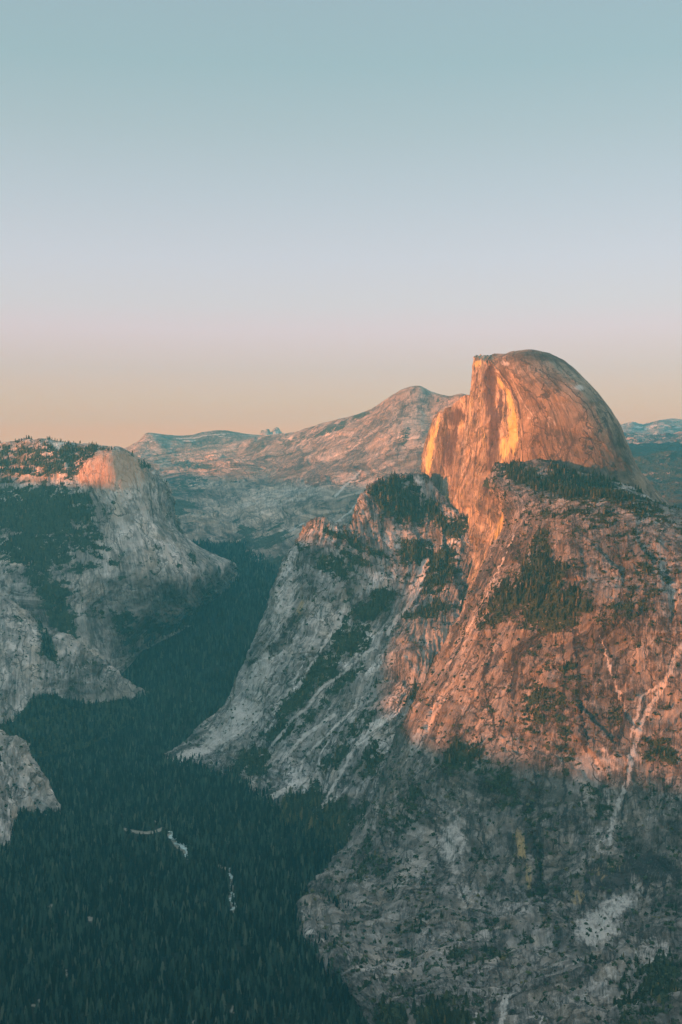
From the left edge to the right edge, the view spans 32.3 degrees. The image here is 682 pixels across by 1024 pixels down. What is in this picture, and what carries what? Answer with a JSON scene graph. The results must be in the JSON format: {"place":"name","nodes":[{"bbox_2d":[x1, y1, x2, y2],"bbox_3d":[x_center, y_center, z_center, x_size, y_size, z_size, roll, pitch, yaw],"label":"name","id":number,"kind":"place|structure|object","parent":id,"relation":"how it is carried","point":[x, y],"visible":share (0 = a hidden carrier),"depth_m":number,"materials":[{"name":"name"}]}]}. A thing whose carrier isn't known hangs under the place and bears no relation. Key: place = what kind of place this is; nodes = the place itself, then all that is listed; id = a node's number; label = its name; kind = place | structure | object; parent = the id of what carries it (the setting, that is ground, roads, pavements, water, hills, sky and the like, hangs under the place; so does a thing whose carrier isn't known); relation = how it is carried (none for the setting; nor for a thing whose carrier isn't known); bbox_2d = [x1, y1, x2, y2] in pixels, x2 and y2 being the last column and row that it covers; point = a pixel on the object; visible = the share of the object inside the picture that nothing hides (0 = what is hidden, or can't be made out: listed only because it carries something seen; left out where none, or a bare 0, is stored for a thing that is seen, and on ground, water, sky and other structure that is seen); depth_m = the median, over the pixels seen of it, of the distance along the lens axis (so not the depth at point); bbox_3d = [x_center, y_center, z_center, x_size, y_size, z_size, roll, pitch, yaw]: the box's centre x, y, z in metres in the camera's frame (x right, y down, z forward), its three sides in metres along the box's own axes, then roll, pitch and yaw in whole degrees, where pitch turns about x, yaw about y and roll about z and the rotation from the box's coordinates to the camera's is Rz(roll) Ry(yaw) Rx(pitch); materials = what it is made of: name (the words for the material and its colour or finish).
{"place":"outdoors","nodes":[
{"label":"outdoors","id":0,"kind":"place"},
{"bbox_2d":[0,730,60,853],"bbox_3d":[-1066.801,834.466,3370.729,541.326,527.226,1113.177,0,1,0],"label":"rock spur","id":1,"kind":"structure","parent":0,"point":[41,791],"depth_m":3461.22,"materials":[{"name":"grey stone"}]},
{"bbox_2d":[0,595,148,757],"bbox_3d":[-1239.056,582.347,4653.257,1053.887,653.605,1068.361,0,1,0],"label":"rock apron","id":2,"kind":"object","parent":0,"point":[94,686],"visible":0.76,"depth_m":4544.28,"materials":[{"name":"grey stone"}]},
{"bbox_2d":[0,438,238,673],"bbox_3d":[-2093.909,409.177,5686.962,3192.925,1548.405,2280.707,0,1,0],"label":"valley wall","id":3,"kind":"structure","parent":0,"point":[144,578],"depth_m":5161.52,"materials":[{"name":"grey stone"}]},
{"bbox_2d":[0,538,402,1023],"bbox_3d":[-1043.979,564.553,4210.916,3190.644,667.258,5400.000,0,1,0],"label":"valley floor","id":4,"kind":"structure","parent":0,"point":[135,832],"depth_m":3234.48,"materials":[{"name":"green plant"}]},
{"bbox_2d":[10,975,14,991],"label":"pine tree","id":5,"kind":"object","parent":4,"relation":"on","point":[11,988],"visible":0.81,"depth_m":2246.09,"materials":[{"name":"green plant"}]},
{"bbox_2d":[39,961,41,974],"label":"pine tree","id":6,"kind":"object","parent":4,"relation":"on","point":[40,967],"visible":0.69,"depth_m":2306.20,"materials":[{"name":"green plant"}]},
{"bbox_2d":[39,993,43,1010],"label":"pine tree","id":7,"kind":"object","parent":4,"relation":"on","point":[41,1004],"visible":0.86,"depth_m":2150.89,"materials":[{"name":"green plant"}]},
{"bbox_2d":[55,987,58,1007],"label":"pine tree","id":8,"kind":"object","parent":4,"relation":"on","point":[56,998],"visible":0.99,"depth_m":2177.41,"materials":[{"name":"green plant"}]},
{"bbox_2d":[68,969,71,981],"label":"pine tree","id":9,"kind":"object","parent":4,"relation":"on","point":[70,976],"visible":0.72,"depth_m":2259.84,"materials":[{"name":"green plant"}]},
{"bbox_2d":[85,998,88,1015],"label":"pine tree","id":10,"kind":"object","parent":4,"relation":"on","point":[87,1006],"visible":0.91,"depth_m":2135.46,"materials":[{"name":"green plant"}]},
{"bbox_2d":[106,956,110,972],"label":"pine tree","id":11,"kind":"object","parent":4,"relation":"on","point":[108,964],"visible":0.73,"depth_m":2315.95,"materials":[{"name":"green plant"}]},
{"bbox_2d":[113,922,120,941],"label":"pine tree","id":12,"kind":"object","parent":4,"relation":"on","point":[116,933],"visible":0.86,"depth_m":2490.57,"materials":[{"name":"green plant"}]},
{"bbox_2d":[119,948,123,965],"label":"pine tree","id":13,"kind":"object","parent":4,"relation":"on","point":[121,958],"visible":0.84,"depth_m":2378.89,"materials":[{"name":"green plant"}]},
{"bbox_2d":[152,898,157,916],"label":"pine tree","id":14,"kind":"object","parent":4,"relation":"on","point":[156,907],"visible":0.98,"depth_m":2645.45,"materials":[{"name":"green plant"}]},
{"bbox_2d":[154,978,159,995],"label":"pine tree","id":15,"kind":"object","parent":4,"relation":"on","point":[157,987],"visible":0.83,"depth_m":2215.52,"materials":[{"name":"green plant"}]},
{"bbox_2d":[155,963,159,980],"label":"pine tree","id":16,"kind":"object","parent":4,"relation":"on","point":[157,968],"visible":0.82,"depth_m":2289.18,"materials":[{"name":"green plant"}]},
{"bbox_2d":[165,955,173,975],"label":"pine tree","id":17,"kind":"object","parent":4,"relation":"on","point":[168,962],"visible":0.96,"depth_m":2310.83,"materials":[{"name":"green plant"}]},
{"bbox_2d":[168,1001,173,1020],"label":"pine tree","id":18,"kind":"object","parent":4,"relation":"on","point":[170,1011],"visible":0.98,"depth_m":2122.89,"materials":[{"name":"green plant"}]},
{"bbox_2d":[191,994,197,1017],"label":"pine tree","id":19,"kind":"object","parent":4,"relation":"on","point":[194,1009],"visible":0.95,"depth_m":2142.09,"materials":[{"name":"green plant"}]},
{"bbox_2d":[199,1004,202,1019],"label":"pine tree","id":20,"kind":"object","parent":4,"relation":"on","point":[201,1011],"visible":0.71,"depth_m":2123.18,"materials":[{"name":"green plant"}]},
{"bbox_2d":[220,1001,225,1018],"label":"pine tree","id":21,"kind":"object","parent":4,"relation":"on","point":[222,1011],"visible":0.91,"depth_m":2136.99,"materials":[{"name":"green plant"}]},
{"bbox_2d":[221,994,225,1010],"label":"pine tree","id":22,"kind":"object","parent":4,"relation":"on","point":[223,1000],"visible":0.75,"depth_m":2169.49,"materials":[{"name":"green plant"}]},
{"bbox_2d":[232,996,235,1011],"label":"pine tree","id":23,"kind":"object","parent":4,"relation":"on","point":[234,1005],"visible":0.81,"depth_m":2165.98,"materials":[{"name":"green plant"}]},
{"bbox_2d":[231,985,237,1004],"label":"pine tree","id":24,"kind":"object","parent":4,"relation":"on","point":[235,992],"visible":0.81,"depth_m":2198.06,"materials":[{"name":"green plant"}]},
{"bbox_2d":[252,997,257,1016],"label":"pine tree","id":25,"kind":"object","parent":4,"relation":"on","point":[255,1005],"visible":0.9,"depth_m":2128.77,"materials":[{"name":"green plant"}]},
{"bbox_2d":[258,1011,261,1023],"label":"pine tree","id":26,"kind":"object","parent":4,"relation":"on","point":[260,1018],"visible":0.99,"depth_m":2098.09,"materials":[{"name":"green plant"}]},
{"bbox_2d":[266,977,271,995],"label":"pine tree","id":27,"kind":"object","parent":4,"relation":"on","point":[268,986],"visible":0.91,"depth_m":2230.61,"materials":[{"name":"green plant"}]},
{"bbox_2d":[289,998,295,1016],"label":"pine tree","id":28,"kind":"object","parent":4,"relation":"on","point":[293,1003],"visible":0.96,"depth_m":2133.36,"materials":[{"name":"green plant"}]},
{"bbox_2d":[313,938,316,957],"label":"pine tree","id":29,"kind":"object","parent":4,"relation":"on","point":[315,947],"visible":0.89,"depth_m":2412.91,"materials":[{"name":"green plant"}]},
{"bbox_2d":[326,957,329,978],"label":"pine tree","id":30,"kind":"object","parent":4,"relation":"on","point":[328,965],"visible":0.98,"depth_m":2315.14,"materials":[{"name":"green plant"}]},
{"bbox_2d":[355,1007,359,1023],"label":"pine tree","id":31,"kind":"object","parent":4,"relation":"on","point":[357,1014],"visible":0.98,"depth_m":2102.34,"materials":[{"name":"green plant"}]},
{"bbox_2d":[168,831,236,909],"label":"water","id":32,"kind":"structure","parent":0,"point":[185,849],"depth_m":3150.58,"materials":[{"name":"white liquid"}]},
{"bbox_2d":[124,430,285,559],"bbox_3d":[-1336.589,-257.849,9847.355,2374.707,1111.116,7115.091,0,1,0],"label":"distant ridge","id":33,"kind":"structure","parent":0,"point":[205,474],"depth_m":8955.87,"materials":[{"name":"stone"}]},
{"bbox_2d":[260,427,281,434],"bbox_3d":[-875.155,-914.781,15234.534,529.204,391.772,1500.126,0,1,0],"label":"distant peak","id":34,"kind":"structure","parent":0,"point":[276,430],"depth_m":15326.46,"materials":[{"name":"stone"}]},
{"bbox_2d":[164,472,472,850],"bbox_3d":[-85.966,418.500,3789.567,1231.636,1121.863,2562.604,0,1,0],"label":"buttress slope","id":35,"kind":"structure","parent":0,"point":[327,609],"depth_m":4001.81,"materials":[{"name":"stone"}]},
{"bbox_2d":[0,0,681,447],"label":"sky","id":36,"kind":"structure","parent":0,"point":[241,216],"materials":[{"name":"blue"}]},
{"bbox_2d":[223,386,465,600],"bbox_3d":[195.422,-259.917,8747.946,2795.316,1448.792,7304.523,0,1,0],"label":"mountain ridge","id":37,"kind":"structure","parent":0,"point":[330,470],"depth_m":8076.17,"materials":[{"name":"grey stone"}]},
{"bbox_2d":[294,459,681,1023],"bbox_3d":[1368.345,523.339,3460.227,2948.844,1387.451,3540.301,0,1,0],"label":"granite slope","id":38,"kind":"structure","parent":0,"point":[649,658],"depth_m":2732.87,"materials":[{"name":"grey stone"}]},
{"bbox_2d":[0,435,681,1023],"bbox_3d":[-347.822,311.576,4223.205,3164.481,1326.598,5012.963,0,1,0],"label":"slope trees","id":39,"kind":"object","parent":38,"relation":"on","point":[556,483],"visible":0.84,"depth_m":3510.53,"materials":[{"name":"green plant"}]},
{"bbox_2d":[0,458,681,1023],"bbox_3d":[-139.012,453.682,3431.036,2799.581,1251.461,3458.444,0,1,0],"label":"shrubs","id":40,"kind":"object","parent":38,"relation":"on","point":[576,998],"visible":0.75,"depth_m":2918.28,"materials":[{"name":"green plant"}]},
{"bbox_2d":[421,349,668,615],"bbox_3d":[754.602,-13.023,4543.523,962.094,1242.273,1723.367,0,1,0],"label":"granite dome","id":41,"kind":"structure","parent":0,"point":[526,405],"depth_m":4168.56,"materials":[{"name":"stone"}]},
{"bbox_2d":[620,418,681,434],"bbox_3d":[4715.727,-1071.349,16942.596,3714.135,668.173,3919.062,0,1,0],"label":"snowy range","id":42,"kind":"structure","parent":0,"point":[672,425],"depth_m":16449.21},
{"bbox_2d":[624,431,681,443],"bbox_3d":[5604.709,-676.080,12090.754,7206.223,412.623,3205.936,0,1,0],"label":"wooded ridge","id":43,"kind":"structure","parent":0,"point":[634,438],"depth_m":11954.72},
{"bbox_2d":[628,441,681,452],"bbox_3d":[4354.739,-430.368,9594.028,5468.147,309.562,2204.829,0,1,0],"label":"wooded hill","id":44,"kind":"structure","parent":0,"point":[653,447],"depth_m":9539.29,"materials":[{"name":"green plant"}]},
{"bbox_2d":[631,450,681,508],"bbox_3d":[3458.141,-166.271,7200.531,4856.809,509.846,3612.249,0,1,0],"label":"wooded plateau","id":45,"kind":"structure","parent":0,"point":[661,471],"depth_m":7329.35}
]}

